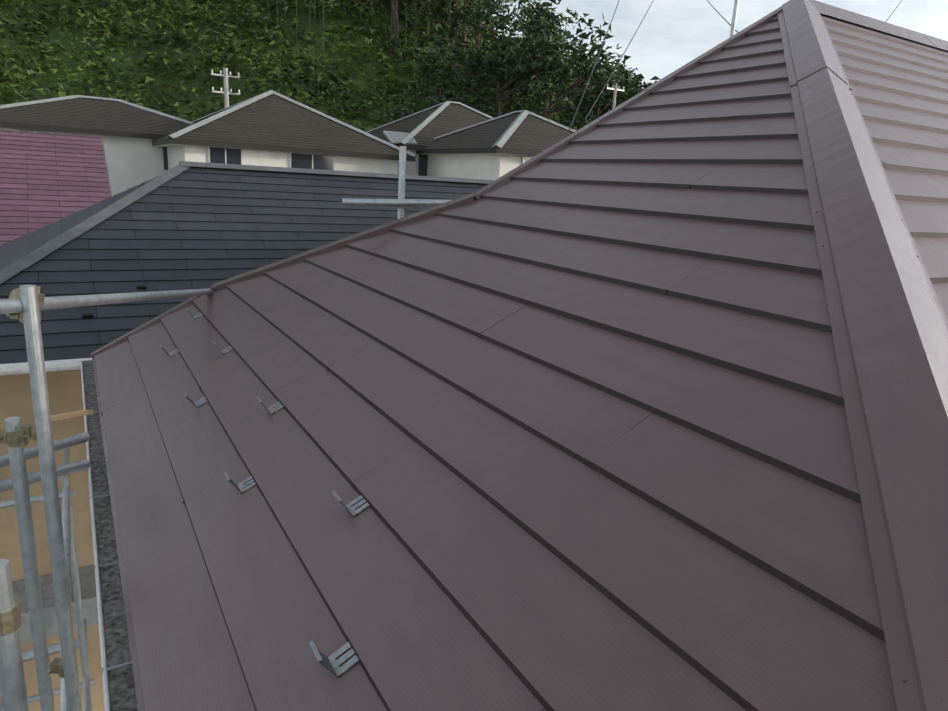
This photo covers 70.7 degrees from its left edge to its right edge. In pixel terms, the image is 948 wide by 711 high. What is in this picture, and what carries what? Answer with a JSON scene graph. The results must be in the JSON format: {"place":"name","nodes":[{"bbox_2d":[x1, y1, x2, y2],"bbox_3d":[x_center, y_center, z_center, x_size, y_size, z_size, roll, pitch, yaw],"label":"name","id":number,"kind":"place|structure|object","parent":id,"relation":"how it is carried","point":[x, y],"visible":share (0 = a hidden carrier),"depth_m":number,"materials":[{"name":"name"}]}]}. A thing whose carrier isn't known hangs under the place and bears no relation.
{"place":"outdoors","nodes":[
{"label":"outdoors","id":0,"kind":"place"},
{"bbox_2d":[2,564,104,710],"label":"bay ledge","id":1,"kind":"object","parent":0,"point":[88,591],"visible":0.12,"depth_m":6.42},
{"bbox_2d":[0,130,111,245],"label":"roof","id":2,"kind":"structure","parent":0,"point":[46,179],"depth_m":12.07,"materials":[{"name":"tile"}]},
{"bbox_2d":[152,90,416,173],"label":"house","id":3,"kind":"structure","parent":0,"point":[271,128],"depth_m":21.76,"materials":[{"name":"white stone"}]},
{"bbox_2d":[0,0,610,131],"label":"hillside terrain","id":4,"kind":"structure","parent":0,"point":[240,83],"depth_m":46.88,"materials":[{"name":"green plant"}]},
{"bbox_2d":[103,0,651,91],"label":"hill trees","id":5,"kind":"object","parent":4,"relation":"on","point":[464,14],"visible":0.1,"depth_m":51.96,"materials":[{"name":"green plant"}]},
{"bbox_2d":[268,0,581,122],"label":"trees","id":6,"kind":"object","parent":4,"relation":"on","point":[438,27],"visible":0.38,"depth_m":48.82,"materials":[{"name":"green plant"}]},
{"bbox_2d":[377,0,659,129],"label":"trees","id":7,"kind":"object","parent":4,"relation":"on","point":[544,64],"visible":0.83,"depth_m":37.45,"materials":[{"name":"green plant"}]},
{"bbox_2d":[367,101,492,175],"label":"house","id":8,"kind":"structure","parent":0,"point":[424,128],"depth_m":26.24,"materials":[{"name":"grey tile"}]},
{"bbox_2d":[94,16,896,710],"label":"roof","id":9,"kind":"structure","parent":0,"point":[568,424],"depth_m":2.10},
{"bbox_2d":[80,357,144,710],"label":"eave gutter","id":10,"kind":"object","parent":9,"relation":"attached to","point":[122,685],"visible":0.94,"depth_m":2.44,"materials":[{"name":"metal"}]},
{"bbox_2d":[160,345,178,356],"bbox_3d":[-1.890,-0.034,4.224,0.163,0.067,0.074,-5,17,-30],"label":"snow guard","id":11,"kind":"object","parent":9,"relation":"on","point":[174,352],"visible":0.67,"depth_m":4.20,"materials":[{"name":"grey metal"}]},
{"bbox_2d":[186,309,202,318],"bbox_3d":[-1.932,-0.295,4.702,0.163,0.067,0.074,-5,17,-30],"label":"snow guard","id":12,"kind":"object","parent":9,"relation":"on","point":[198,316],"visible":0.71,"depth_m":4.69,"materials":[{"name":"grey metal"}]},
{"bbox_2d":[183,392,207,407],"bbox_3d":[-1.370,0.218,3.372,0.163,0.067,0.074,-5,17,-30],"label":"snow guard","id":13,"kind":"object","parent":9,"relation":"on","point":[200,402],"visible":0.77,"depth_m":3.35,"materials":[{"name":"grey metal"}]},
{"bbox_2d":[212,341,232,354],"bbox_3d":[-1.421,-0.048,3.866,0.163,0.067,0.074,-5,17,-30],"label":"snow guard","id":14,"kind":"object","parent":9,"relation":"on","point":[226,350],"visible":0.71,"depth_m":3.85,"materials":[{"name":"grey metal"}]},
{"bbox_2d":[223,472,255,493],"bbox_3d":[-0.850,0.470,2.519,0.163,0.067,0.074,-5,17,-30],"label":"snow guard","id":15,"kind":"object","parent":9,"relation":"on","point":[245,485],"visible":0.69,"depth_m":2.50,"materials":[{"name":"grey metal"}]},
{"bbox_2d":[256,397,283,414],"bbox_3d":[-0.876,0.216,2.972,0.163,0.067,0.074,-5,17,-30],"label":"snow guard","id":16,"kind":"object","parent":9,"relation":"on","point":[276,407],"visible":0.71,"depth_m":2.96,"materials":[{"name":"grey metal"}]},
{"bbox_2d":[309,641,358,677],"bbox_3d":[-0.314,0.729,1.642,0.163,0.067,0.074,-5,17,-30],"label":"snow guard","id":17,"kind":"object","parent":9,"relation":"on","point":[331,664],"visible":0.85,"depth_m":1.63,"materials":[{"name":"grey metal"}]},
{"bbox_2d":[331,491,368,516],"bbox_3d":[-0.366,0.463,2.136,0.163,0.067,0.074,-5,17,-30],"label":"snow guard","id":18,"kind":"object","parent":9,"relation":"on","point":[356,506],"visible":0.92,"depth_m":2.12,"materials":[{"name":"grey metal"}]},
{"bbox_2d":[90,6,781,357],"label":"roof edge trim","id":19,"kind":"structure","parent":9,"relation":"attached to","point":[432,211],"depth_m":4.79,"materials":[{"name":"metal"}]},
{"bbox_2d":[778,0,947,710],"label":"hip cap","id":20,"kind":"object","parent":9,"relation":"on","point":[889,322],"visible":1,"depth_m":1.70,"materials":[{"name":"metal"}]},
{"bbox_2d":[449,0,947,87],"label":"sky","id":21,"kind":"structure","parent":0,"point":[672,33],"materials":[{"name":"white"}]},
{"bbox_2d":[809,0,947,320],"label":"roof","id":22,"kind":"structure","parent":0,"point":[897,76],"depth_m":3.78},
{"label":"ground","id":23,"kind":"structure","parent":0,"visible":0},
{"bbox_2d":[0,95,193,195],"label":"house","id":24,"kind":"structure","parent":23,"relation":"on","point":[128,133],"depth_m":22.75,"materials":[{"name":"white stone"}]},
{"bbox_2d":[211,68,239,107],"bbox_3d":[-11.175,-6.945,30.636,1.200,11.591,0.340,-5,17,-30],"label":"utility pole","id":25,"kind":"object","parent":23,"relation":"on","point":[225,75],"visible":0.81,"depth_m":29.30,"materials":[{"name":"concrete"}]},
{"bbox_2d":[0,161,494,580],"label":"house","id":26,"kind":"structure","parent":23,"relation":"on","point":[184,225],"depth_m":7.37,"materials":[{"name":"grey tile"}]},
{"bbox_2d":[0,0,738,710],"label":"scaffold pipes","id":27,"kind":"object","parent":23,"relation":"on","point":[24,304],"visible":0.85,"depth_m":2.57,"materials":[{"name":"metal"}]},
{"bbox_2d":[416,110,575,179],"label":"house","id":28,"kind":"structure","parent":23,"relation":"on","point":[495,148],"depth_m":21.92,"materials":[{"name":"white stone"}]},
{"bbox_2d":[606,83,623,108],"bbox_3d":[7.070,-8.065,36.609,1.200,12.835,0.160,-5,17,-30],"label":"utility pole","id":29,"kind":"object","parent":23,"relation":"on","point":[615,89],"visible":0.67,"depth_m":35.09,"materials":[{"name":"concrete"}]},
{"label":"utility pole","id":30,"kind":"object","parent":23,"relation":"on","visible":0},
{"bbox_2d":[6,0,901,130],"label":"overhead wires","id":31,"kind":"object","parent":30,"relation":"attached to","point":[447,98],"visible":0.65,"depth_m":28.78,"materials":[{"name":"metal"}]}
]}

